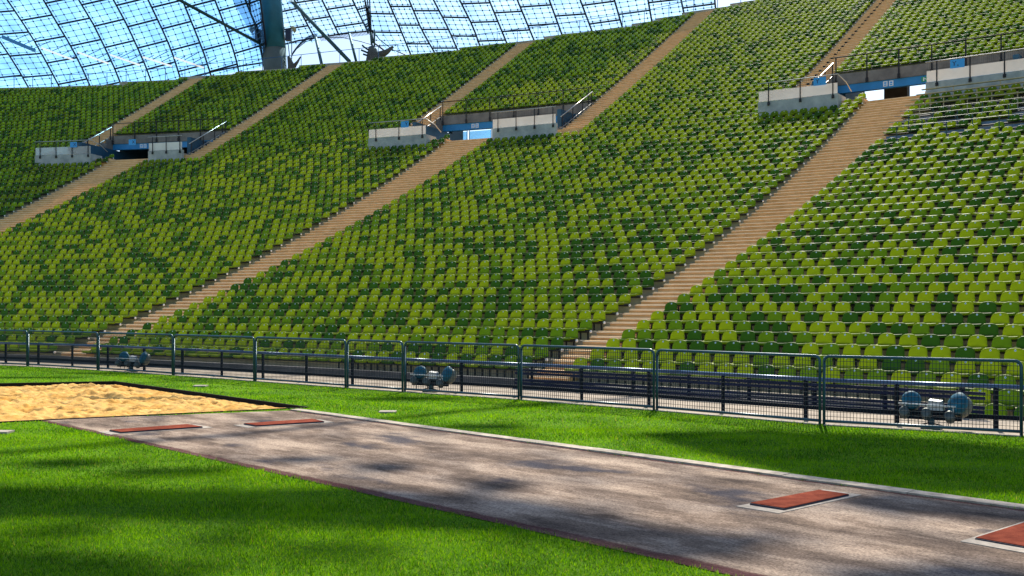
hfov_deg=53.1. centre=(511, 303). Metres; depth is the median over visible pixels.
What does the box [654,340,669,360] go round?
stadium seat
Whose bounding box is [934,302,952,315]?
stadium seat
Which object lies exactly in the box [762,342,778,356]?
stadium seat
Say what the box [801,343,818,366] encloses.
stadium seat
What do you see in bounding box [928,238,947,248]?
stadium seat
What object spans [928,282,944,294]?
stadium seat
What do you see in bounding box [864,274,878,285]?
stadium seat
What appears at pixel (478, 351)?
stadium seat
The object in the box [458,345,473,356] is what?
stadium seat
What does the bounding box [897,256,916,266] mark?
stadium seat
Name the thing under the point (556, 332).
stadium seat
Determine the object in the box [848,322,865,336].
stadium seat
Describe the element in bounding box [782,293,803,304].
stadium seat
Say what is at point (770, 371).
stadium seat
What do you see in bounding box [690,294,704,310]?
stadium seat
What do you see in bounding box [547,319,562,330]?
stadium seat
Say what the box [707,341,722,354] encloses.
stadium seat
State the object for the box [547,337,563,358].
stadium seat
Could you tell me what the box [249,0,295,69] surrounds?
roof mast
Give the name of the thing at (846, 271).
stadium seat
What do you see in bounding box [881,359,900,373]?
stadium seat
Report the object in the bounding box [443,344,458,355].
stadium seat
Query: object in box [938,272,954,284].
stadium seat
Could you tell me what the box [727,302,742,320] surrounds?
stadium seat
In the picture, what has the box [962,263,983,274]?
stadium seat
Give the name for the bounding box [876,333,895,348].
stadium seat
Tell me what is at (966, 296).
stadium seat
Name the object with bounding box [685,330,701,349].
stadium seat
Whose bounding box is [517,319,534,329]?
stadium seat
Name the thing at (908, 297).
stadium seat
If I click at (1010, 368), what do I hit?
stadium seat
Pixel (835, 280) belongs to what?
stadium seat
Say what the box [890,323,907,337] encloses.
stadium seat
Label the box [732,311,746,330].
stadium seat
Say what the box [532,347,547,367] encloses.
stadium seat
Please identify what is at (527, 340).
stadium seat
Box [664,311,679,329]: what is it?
stadium seat
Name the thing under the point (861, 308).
stadium seat
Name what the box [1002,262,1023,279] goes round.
stadium seat
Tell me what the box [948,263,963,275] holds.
stadium seat
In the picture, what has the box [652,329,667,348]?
stadium seat
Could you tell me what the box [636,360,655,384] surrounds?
stadium seat
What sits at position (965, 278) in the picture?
stadium seat
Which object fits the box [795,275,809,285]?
stadium seat
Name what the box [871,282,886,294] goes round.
stadium seat
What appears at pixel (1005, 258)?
stadium seat
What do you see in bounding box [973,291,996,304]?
stadium seat
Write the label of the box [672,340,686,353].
stadium seat
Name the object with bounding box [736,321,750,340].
stadium seat
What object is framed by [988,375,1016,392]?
stadium seat
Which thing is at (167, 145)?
parapet railing
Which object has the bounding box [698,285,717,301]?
stadium seat
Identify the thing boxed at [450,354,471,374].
stadium seat
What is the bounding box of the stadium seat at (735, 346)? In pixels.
[725,341,740,355]
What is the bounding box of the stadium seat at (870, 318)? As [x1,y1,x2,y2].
[861,312,877,325]
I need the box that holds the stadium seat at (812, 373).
[791,366,817,393]
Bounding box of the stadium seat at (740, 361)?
[731,354,748,372]
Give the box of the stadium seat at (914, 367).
[905,360,924,374]
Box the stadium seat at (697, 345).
[689,340,704,353]
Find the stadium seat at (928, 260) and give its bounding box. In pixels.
[920,255,935,266]
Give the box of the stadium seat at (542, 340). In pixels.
[533,336,547,348]
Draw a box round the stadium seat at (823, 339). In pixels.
[815,332,832,346]
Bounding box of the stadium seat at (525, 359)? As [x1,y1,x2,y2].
[511,356,532,378]
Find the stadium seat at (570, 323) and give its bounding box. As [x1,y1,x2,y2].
[562,319,577,335]
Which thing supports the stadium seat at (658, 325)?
on the grandstand
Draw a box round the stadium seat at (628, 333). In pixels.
[619,329,634,343]
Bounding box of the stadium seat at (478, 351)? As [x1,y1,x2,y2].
[473,345,486,356]
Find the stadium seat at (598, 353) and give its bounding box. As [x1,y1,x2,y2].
[588,349,603,363]
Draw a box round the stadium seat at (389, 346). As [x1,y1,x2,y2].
[375,342,391,360]
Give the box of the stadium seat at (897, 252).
[884,248,903,263]
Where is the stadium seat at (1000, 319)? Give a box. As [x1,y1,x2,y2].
[990,312,1009,327]
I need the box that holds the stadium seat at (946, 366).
[928,360,949,375]
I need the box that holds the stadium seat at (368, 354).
[356,350,375,369]
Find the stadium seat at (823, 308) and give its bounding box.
[810,302,831,314]
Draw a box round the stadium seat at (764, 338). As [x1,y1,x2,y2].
[758,332,773,351]
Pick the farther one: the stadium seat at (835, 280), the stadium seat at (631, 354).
the stadium seat at (835, 280)
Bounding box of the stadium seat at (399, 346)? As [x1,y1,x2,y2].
[389,342,403,353]
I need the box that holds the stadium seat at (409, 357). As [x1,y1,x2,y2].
[395,352,415,371]
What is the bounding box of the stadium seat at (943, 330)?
[933,323,951,338]
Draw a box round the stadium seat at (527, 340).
[519,336,532,347]
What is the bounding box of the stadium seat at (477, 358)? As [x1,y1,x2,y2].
[465,354,486,375]
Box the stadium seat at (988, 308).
[972,301,996,315]
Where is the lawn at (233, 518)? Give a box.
[0,366,1023,575]
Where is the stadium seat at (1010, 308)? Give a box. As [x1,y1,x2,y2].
[1000,302,1019,315]
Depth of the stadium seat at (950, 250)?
30.72 m
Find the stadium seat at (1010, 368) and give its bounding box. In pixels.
[1005,361,1023,379]
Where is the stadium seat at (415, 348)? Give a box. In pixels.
[407,343,417,352]
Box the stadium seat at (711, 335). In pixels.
[703,330,718,349]
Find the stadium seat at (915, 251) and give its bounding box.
[901,247,920,263]
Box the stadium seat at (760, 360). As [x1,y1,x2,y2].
[751,355,768,373]
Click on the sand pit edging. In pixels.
(257, 402)
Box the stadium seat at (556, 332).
[547,328,562,344]
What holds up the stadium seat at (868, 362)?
on the grandstand
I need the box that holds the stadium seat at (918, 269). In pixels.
[905,264,925,275]
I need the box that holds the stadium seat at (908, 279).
[900,273,915,285]
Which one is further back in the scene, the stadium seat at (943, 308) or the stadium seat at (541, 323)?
the stadium seat at (541, 323)
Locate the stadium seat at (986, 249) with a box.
[973,245,993,256]
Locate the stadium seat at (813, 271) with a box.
[807,267,819,277]
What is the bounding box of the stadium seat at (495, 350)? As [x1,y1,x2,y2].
[486,346,502,356]
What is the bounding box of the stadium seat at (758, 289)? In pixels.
[751,284,764,301]
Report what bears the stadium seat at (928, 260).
on the grandstand
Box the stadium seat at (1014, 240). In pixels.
[1000,235,1020,246]
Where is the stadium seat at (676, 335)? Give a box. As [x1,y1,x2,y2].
[668,330,684,348]
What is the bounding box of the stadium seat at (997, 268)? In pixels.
[982,262,1003,274]
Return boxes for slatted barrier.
[515,366,985,413]
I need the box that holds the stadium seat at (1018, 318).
[1007,312,1023,327]
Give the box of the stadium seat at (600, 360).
[583,358,603,381]
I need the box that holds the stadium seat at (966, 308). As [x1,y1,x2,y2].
[950,301,973,315]
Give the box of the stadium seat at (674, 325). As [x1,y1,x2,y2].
[666,320,681,339]
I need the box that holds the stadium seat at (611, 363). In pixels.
[598,359,620,382]
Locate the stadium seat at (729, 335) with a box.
[721,330,736,350]
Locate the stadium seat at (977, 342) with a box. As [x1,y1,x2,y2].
[967,335,987,350]
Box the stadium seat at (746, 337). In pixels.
[738,331,754,351]
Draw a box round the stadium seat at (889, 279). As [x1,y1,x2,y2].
[882,274,896,285]
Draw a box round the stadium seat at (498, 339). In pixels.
[488,336,503,347]
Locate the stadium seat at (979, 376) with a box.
[965,373,988,390]
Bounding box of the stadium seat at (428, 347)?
[416,344,431,354]
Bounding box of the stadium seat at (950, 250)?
[937,246,956,256]
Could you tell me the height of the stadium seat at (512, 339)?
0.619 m
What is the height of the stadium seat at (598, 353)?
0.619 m
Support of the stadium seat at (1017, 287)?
on the grandstand
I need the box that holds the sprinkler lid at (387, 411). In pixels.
[378,410,396,412]
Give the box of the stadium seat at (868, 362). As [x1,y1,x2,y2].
[858,359,877,372]
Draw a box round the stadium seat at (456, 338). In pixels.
[445,335,461,345]
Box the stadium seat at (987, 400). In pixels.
[969,388,990,405]
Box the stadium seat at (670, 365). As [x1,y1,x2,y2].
[652,361,674,385]
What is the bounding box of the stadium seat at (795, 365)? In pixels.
[793,357,810,369]
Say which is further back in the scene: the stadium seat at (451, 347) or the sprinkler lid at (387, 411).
the stadium seat at (451, 347)
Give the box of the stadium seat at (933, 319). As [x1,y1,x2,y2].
[923,312,941,326]
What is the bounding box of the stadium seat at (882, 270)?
[874,265,889,276]
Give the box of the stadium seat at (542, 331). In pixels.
[533,327,547,344]
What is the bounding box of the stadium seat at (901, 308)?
[893,302,909,315]
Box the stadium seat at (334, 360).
[330,350,349,368]
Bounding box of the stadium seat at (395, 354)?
[381,351,400,371]
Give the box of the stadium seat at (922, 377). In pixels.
[907,371,935,398]
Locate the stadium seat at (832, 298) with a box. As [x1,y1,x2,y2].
[817,292,838,310]
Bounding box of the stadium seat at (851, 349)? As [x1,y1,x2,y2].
[835,344,860,367]
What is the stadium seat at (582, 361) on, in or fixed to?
on the grandstand
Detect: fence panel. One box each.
[0,330,27,365]
[28,330,97,369]
[98,332,172,374]
[172,334,254,380]
[255,336,346,387]
[347,339,403,391]
[404,341,519,399]
[520,344,655,410]
[655,349,822,424]
[823,355,1022,436]
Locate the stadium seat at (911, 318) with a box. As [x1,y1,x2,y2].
[902,312,919,325]
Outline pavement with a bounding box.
[0,360,1023,434]
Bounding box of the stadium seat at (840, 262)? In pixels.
[834,258,847,267]
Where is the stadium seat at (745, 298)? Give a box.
[739,293,752,304]
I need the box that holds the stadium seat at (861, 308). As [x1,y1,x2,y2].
[853,302,869,314]
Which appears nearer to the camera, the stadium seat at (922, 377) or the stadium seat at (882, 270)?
the stadium seat at (922, 377)
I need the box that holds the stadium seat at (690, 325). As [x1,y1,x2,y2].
[682,320,698,339]
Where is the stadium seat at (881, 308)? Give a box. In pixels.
[873,302,889,314]
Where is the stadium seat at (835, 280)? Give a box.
[823,274,843,285]
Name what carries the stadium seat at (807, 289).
on the grandstand
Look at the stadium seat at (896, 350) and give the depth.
23.82 m
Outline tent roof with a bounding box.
[0,0,715,87]
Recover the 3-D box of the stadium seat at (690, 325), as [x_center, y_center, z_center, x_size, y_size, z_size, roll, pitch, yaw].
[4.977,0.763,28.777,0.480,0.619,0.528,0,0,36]
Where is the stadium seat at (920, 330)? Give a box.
[911,323,929,337]
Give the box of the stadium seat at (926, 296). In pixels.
[911,291,933,304]
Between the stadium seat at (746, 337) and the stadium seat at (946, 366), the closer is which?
the stadium seat at (946, 366)
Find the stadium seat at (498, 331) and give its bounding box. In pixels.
[489,327,504,338]
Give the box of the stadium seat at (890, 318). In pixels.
[882,312,898,325]
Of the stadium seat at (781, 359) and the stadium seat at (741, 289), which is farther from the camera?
the stadium seat at (741, 289)
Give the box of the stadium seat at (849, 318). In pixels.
[842,312,857,325]
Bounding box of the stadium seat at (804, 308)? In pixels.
[797,302,812,314]
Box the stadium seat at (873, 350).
[858,345,882,365]
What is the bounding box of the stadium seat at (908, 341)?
[899,334,917,349]
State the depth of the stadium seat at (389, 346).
32.23 m
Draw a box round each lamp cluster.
[115,352,149,371]
[410,366,456,392]
[898,391,971,429]
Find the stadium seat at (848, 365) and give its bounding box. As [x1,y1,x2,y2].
[836,358,854,371]
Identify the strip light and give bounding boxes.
[1,32,49,51]
[41,43,87,59]
[77,47,122,63]
[110,49,153,65]
[143,51,185,66]
[174,51,216,68]
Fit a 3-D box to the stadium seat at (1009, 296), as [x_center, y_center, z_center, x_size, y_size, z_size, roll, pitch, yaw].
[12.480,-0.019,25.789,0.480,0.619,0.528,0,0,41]
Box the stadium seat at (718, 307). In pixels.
[711,302,725,320]
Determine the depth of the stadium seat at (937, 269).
29.40 m
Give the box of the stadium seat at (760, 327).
[753,321,768,341]
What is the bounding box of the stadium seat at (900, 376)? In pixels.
[887,370,910,398]
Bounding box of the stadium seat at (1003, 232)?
[990,227,1009,243]
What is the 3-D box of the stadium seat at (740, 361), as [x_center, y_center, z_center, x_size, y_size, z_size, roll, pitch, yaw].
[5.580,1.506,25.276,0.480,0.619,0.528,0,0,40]
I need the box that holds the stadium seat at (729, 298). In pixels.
[723,293,736,304]
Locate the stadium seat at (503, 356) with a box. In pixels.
[501,346,515,357]
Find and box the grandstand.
[0,0,1023,415]
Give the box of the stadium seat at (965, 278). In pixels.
[957,272,974,284]
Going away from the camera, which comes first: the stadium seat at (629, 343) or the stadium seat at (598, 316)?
the stadium seat at (629, 343)
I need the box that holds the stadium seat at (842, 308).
[834,302,850,314]
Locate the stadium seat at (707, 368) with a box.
[691,362,713,387]
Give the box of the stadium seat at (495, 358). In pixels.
[480,356,501,376]
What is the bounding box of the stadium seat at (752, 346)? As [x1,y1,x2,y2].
[743,341,759,355]
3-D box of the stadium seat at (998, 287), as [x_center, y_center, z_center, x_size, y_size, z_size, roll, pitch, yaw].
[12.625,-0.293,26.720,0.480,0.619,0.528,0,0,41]
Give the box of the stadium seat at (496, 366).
[495,355,515,377]
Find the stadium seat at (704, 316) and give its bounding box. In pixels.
[698,311,712,329]
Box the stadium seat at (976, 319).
[961,312,985,326]
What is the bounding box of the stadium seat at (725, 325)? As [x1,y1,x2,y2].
[718,320,732,340]
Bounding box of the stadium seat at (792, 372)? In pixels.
[769,366,795,392]
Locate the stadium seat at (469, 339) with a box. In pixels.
[460,335,475,346]
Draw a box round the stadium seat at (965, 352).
[949,347,974,362]
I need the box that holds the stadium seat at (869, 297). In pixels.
[854,292,875,311]
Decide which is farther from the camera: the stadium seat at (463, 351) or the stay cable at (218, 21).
the stay cable at (218, 21)
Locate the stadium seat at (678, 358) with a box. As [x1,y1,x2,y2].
[674,352,691,369]
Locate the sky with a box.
[0,0,925,139]
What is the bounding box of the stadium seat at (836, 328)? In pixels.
[829,322,845,335]
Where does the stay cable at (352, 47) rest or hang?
attached to the tent roof
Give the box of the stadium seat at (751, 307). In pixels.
[745,302,759,320]
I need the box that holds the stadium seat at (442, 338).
[433,335,447,346]
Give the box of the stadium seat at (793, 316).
[784,311,800,329]
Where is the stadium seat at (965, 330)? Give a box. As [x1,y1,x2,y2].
[955,323,974,338]
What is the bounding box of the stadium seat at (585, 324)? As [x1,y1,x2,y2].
[578,319,591,339]
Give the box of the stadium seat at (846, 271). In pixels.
[834,266,853,276]
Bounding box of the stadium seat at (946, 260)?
[934,255,953,265]
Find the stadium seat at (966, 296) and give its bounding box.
[952,291,974,304]
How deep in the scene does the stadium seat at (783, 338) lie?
26.39 m
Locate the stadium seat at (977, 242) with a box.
[964,237,983,247]
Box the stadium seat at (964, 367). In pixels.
[947,361,975,376]
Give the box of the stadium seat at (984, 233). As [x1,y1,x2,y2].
[972,228,991,238]
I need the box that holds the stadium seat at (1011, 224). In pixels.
[998,219,1017,234]
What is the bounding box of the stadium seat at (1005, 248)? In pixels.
[992,244,1012,255]
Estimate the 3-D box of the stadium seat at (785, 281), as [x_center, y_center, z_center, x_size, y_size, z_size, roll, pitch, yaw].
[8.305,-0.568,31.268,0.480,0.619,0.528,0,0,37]
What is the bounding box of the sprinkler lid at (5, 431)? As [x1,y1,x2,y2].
[0,430,14,433]
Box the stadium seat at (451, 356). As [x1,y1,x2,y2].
[436,353,456,368]
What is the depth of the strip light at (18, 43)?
101.20 m
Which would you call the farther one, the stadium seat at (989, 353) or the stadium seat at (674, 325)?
the stadium seat at (674, 325)
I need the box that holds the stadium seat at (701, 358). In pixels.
[693,353,710,370]
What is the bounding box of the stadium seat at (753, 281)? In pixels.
[741,276,760,292]
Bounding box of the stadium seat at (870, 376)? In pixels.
[859,369,886,397]
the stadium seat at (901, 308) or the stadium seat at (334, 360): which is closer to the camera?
the stadium seat at (901, 308)
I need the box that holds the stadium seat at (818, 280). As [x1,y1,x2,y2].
[806,275,825,285]
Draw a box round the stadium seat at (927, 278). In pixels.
[913,273,934,284]
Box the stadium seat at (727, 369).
[708,363,732,388]
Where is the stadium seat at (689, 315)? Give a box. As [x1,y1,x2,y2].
[681,311,695,329]
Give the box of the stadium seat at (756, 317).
[749,311,764,330]
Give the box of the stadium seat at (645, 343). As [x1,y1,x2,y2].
[638,339,652,359]
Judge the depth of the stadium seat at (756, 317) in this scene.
28.57 m
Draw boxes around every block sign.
[70,142,76,147]
[129,139,135,144]
[401,121,408,127]
[813,76,825,85]
[950,58,964,68]
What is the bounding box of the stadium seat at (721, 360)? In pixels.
[712,354,728,371]
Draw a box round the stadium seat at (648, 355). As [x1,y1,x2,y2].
[638,350,655,367]
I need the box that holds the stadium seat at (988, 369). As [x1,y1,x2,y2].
[979,362,1001,378]
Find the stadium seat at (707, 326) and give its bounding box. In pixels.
[700,321,715,340]
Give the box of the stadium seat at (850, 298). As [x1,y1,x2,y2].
[835,292,856,311]
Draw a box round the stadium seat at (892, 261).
[884,256,898,267]
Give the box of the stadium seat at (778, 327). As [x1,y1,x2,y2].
[765,321,787,341]
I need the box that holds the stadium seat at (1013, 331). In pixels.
[996,324,1022,339]
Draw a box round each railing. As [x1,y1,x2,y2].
[0,342,1023,428]
[12,0,740,86]
[36,140,107,158]
[83,118,226,153]
[148,135,181,153]
[368,118,440,140]
[411,87,592,127]
[491,106,555,131]
[758,74,851,105]
[810,30,1023,96]
[925,48,1023,85]
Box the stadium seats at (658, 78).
[0,0,1023,415]
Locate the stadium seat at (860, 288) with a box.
[853,283,867,294]
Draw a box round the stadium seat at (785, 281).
[779,276,792,290]
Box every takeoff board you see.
[100,424,212,434]
[235,419,333,427]
[736,489,860,513]
[960,521,1023,552]
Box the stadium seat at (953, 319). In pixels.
[939,312,963,326]
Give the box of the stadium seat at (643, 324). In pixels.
[635,320,649,335]
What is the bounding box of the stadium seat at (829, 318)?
[822,312,838,324]
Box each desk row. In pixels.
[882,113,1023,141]
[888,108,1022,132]
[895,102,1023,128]
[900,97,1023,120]
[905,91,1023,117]
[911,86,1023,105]
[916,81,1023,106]
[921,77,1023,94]
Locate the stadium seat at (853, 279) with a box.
[846,274,860,285]
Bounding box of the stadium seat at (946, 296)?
[931,291,954,304]
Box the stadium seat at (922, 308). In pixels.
[914,302,930,315]
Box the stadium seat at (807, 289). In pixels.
[800,284,814,295]
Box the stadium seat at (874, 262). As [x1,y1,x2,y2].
[862,257,881,267]
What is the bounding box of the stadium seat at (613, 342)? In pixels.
[603,338,619,351]
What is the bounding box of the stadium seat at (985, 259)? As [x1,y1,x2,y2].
[976,254,992,265]
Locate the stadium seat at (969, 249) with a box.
[955,245,974,256]
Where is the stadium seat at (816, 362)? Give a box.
[814,355,832,376]
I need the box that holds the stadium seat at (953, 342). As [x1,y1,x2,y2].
[943,335,963,350]
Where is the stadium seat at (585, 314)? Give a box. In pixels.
[577,310,590,326]
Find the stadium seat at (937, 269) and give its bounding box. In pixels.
[929,264,944,275]
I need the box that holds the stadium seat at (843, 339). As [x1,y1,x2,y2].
[835,332,852,346]
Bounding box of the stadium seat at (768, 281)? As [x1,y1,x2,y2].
[757,276,776,292]
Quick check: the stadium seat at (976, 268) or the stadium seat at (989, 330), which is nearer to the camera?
the stadium seat at (989, 330)
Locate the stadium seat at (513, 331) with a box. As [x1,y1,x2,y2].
[504,327,518,338]
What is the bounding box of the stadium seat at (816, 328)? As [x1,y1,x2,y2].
[809,322,825,335]
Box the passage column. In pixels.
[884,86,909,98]
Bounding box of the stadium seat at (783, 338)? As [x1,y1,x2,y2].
[777,332,792,352]
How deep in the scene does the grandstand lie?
51.49 m
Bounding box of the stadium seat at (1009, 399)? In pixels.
[999,389,1019,409]
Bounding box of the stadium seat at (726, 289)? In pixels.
[719,285,732,301]
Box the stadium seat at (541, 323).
[533,319,548,329]
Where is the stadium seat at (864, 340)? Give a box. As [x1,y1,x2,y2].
[856,333,873,347]
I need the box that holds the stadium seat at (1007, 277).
[993,271,1015,283]
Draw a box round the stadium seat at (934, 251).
[919,247,938,261]
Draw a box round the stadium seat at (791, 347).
[782,342,798,363]
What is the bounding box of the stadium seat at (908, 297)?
[892,292,913,311]
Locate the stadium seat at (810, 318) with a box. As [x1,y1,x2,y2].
[803,312,819,331]
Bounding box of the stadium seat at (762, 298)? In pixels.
[749,293,769,304]
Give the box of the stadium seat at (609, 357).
[603,350,620,361]
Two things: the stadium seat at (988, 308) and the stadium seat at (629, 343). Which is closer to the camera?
the stadium seat at (988, 308)
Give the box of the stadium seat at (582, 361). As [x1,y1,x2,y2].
[565,357,586,380]
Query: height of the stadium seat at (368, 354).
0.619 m
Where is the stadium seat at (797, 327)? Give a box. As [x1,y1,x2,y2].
[789,321,805,334]
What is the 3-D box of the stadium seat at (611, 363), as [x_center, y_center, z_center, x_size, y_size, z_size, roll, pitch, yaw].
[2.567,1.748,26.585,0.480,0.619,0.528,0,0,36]
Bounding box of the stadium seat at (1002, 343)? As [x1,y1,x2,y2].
[991,336,1011,351]
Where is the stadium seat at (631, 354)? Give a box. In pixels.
[621,350,636,365]
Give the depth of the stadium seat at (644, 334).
28.94 m
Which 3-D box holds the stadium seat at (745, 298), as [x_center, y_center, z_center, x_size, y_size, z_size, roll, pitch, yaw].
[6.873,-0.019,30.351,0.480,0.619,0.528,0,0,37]
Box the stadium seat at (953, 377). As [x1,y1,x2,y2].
[933,372,960,401]
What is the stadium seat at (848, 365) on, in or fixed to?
on the grandstand
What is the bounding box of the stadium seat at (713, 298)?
[707,293,720,310]
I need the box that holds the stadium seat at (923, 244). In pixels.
[911,239,930,257]
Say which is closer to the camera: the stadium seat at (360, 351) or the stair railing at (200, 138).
the stadium seat at (360, 351)
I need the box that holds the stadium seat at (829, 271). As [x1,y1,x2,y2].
[823,266,836,276]
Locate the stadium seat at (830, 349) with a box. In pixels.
[818,343,839,366]
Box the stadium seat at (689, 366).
[670,361,693,385]
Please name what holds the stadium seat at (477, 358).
on the grandstand
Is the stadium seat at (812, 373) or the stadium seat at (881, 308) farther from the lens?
the stadium seat at (881, 308)
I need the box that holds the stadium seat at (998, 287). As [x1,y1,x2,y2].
[983,281,1006,294]
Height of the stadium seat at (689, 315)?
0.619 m
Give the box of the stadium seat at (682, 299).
[676,294,689,311]
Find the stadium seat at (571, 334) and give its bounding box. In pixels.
[563,328,577,348]
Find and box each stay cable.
[177,0,261,45]
[289,0,350,61]
[314,37,322,63]
[348,33,356,60]
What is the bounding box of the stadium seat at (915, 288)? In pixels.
[908,282,924,294]
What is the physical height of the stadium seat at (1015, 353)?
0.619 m
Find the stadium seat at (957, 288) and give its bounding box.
[942,282,964,294]
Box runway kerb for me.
[290,409,1023,509]
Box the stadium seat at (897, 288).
[889,282,905,294]
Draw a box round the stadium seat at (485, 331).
[475,327,490,337]
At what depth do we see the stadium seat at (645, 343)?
27.99 m
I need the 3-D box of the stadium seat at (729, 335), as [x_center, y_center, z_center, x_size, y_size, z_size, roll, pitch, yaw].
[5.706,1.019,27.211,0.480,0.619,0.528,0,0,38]
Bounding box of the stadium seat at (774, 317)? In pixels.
[766,311,781,331]
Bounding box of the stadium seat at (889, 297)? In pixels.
[872,292,894,311]
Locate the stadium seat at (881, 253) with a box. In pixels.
[868,248,886,264]
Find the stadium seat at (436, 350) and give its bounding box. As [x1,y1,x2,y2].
[429,344,445,355]
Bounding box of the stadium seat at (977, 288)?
[962,282,985,294]
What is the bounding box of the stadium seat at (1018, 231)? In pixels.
[1009,227,1023,237]
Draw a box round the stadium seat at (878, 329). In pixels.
[869,322,886,336]
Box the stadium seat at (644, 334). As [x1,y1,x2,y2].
[635,329,650,345]
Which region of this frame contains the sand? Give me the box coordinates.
[0,383,280,420]
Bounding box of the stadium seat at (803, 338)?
[795,332,812,345]
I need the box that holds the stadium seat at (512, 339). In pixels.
[503,336,518,347]
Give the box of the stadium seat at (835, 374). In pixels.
[817,367,839,394]
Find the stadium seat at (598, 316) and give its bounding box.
[592,311,605,330]
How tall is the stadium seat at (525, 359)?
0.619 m
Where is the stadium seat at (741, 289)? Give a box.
[734,284,748,301]
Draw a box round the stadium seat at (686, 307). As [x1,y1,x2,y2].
[679,302,692,320]
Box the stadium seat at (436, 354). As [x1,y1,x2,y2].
[422,353,443,371]
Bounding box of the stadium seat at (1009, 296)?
[994,291,1018,304]
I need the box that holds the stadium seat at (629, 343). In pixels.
[621,338,635,358]
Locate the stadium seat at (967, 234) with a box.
[955,229,973,239]
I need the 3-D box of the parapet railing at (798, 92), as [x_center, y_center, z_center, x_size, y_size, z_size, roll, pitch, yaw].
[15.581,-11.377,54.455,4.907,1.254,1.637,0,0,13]
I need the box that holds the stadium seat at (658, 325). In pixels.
[650,320,665,338]
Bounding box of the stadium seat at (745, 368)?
[728,364,753,389]
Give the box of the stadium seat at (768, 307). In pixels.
[762,302,776,318]
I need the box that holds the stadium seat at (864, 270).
[851,265,871,276]
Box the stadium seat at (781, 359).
[772,356,789,374]
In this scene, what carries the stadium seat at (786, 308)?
on the grandstand
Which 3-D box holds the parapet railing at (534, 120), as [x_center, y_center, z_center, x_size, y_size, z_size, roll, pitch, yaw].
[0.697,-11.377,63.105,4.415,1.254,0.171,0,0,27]
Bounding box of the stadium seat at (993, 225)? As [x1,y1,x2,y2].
[980,220,999,230]
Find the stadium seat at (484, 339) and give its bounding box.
[474,335,489,346]
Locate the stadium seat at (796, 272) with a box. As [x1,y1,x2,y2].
[785,267,803,277]
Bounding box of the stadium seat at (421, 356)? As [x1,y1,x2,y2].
[409,352,429,366]
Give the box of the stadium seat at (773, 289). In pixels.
[767,284,781,295]
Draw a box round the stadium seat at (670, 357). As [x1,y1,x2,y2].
[658,352,672,363]
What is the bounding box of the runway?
[43,410,1023,575]
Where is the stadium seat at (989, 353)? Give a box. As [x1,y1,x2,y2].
[974,348,999,364]
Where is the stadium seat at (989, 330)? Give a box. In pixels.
[972,323,998,338]
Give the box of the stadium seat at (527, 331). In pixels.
[518,327,532,338]
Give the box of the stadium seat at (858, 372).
[836,368,862,396]
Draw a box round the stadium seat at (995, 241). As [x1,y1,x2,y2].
[987,236,1001,247]
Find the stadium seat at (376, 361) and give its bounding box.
[368,351,388,370]
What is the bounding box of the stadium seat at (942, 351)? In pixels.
[924,346,950,362]
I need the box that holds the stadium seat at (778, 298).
[766,293,786,304]
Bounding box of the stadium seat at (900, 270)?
[892,265,907,276]
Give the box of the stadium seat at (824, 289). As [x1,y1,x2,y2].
[818,284,832,294]
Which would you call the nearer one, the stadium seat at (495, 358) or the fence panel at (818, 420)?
the fence panel at (818, 420)
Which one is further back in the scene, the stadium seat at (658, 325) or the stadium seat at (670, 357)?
the stadium seat at (658, 325)
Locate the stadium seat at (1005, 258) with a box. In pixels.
[991,253,1012,264]
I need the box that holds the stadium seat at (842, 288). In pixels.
[835,283,849,294]
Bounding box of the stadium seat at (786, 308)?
[779,302,794,320]
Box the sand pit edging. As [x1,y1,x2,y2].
[0,381,307,422]
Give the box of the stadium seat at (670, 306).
[662,302,676,319]
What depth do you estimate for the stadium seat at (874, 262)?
31.33 m
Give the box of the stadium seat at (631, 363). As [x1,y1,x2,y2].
[616,359,638,382]
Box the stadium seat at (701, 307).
[694,302,708,320]
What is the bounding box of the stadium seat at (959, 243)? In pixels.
[946,238,965,248]
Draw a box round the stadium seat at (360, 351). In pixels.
[343,350,362,368]
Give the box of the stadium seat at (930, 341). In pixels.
[920,334,939,349]
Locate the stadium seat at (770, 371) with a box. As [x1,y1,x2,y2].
[751,365,773,391]
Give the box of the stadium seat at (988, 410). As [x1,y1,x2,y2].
[984,403,1006,414]
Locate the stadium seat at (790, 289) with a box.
[784,284,797,300]
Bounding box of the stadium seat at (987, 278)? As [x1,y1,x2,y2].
[972,272,994,284]
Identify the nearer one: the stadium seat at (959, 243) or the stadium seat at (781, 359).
the stadium seat at (781, 359)
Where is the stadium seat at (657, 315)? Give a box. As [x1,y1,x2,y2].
[648,311,663,328]
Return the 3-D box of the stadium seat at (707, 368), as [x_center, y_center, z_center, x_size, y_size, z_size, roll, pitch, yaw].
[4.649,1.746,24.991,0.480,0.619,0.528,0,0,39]
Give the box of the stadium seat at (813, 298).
[800,293,820,309]
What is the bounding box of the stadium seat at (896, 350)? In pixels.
[879,345,904,360]
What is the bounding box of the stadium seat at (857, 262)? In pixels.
[850,257,863,267]
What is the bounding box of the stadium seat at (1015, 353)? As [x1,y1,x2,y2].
[1000,348,1023,369]
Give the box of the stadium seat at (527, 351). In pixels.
[523,347,532,356]
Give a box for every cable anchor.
[283,41,300,67]
[361,31,393,59]
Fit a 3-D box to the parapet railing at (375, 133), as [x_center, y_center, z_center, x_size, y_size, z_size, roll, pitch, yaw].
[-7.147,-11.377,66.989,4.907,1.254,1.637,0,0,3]
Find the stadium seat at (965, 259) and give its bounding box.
[952,254,972,265]
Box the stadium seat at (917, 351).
[901,346,927,360]
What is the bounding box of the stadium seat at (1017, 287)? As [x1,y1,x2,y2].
[1005,281,1023,299]
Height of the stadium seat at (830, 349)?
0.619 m
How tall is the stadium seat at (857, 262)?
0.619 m
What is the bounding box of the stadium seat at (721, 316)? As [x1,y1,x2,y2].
[708,311,729,330]

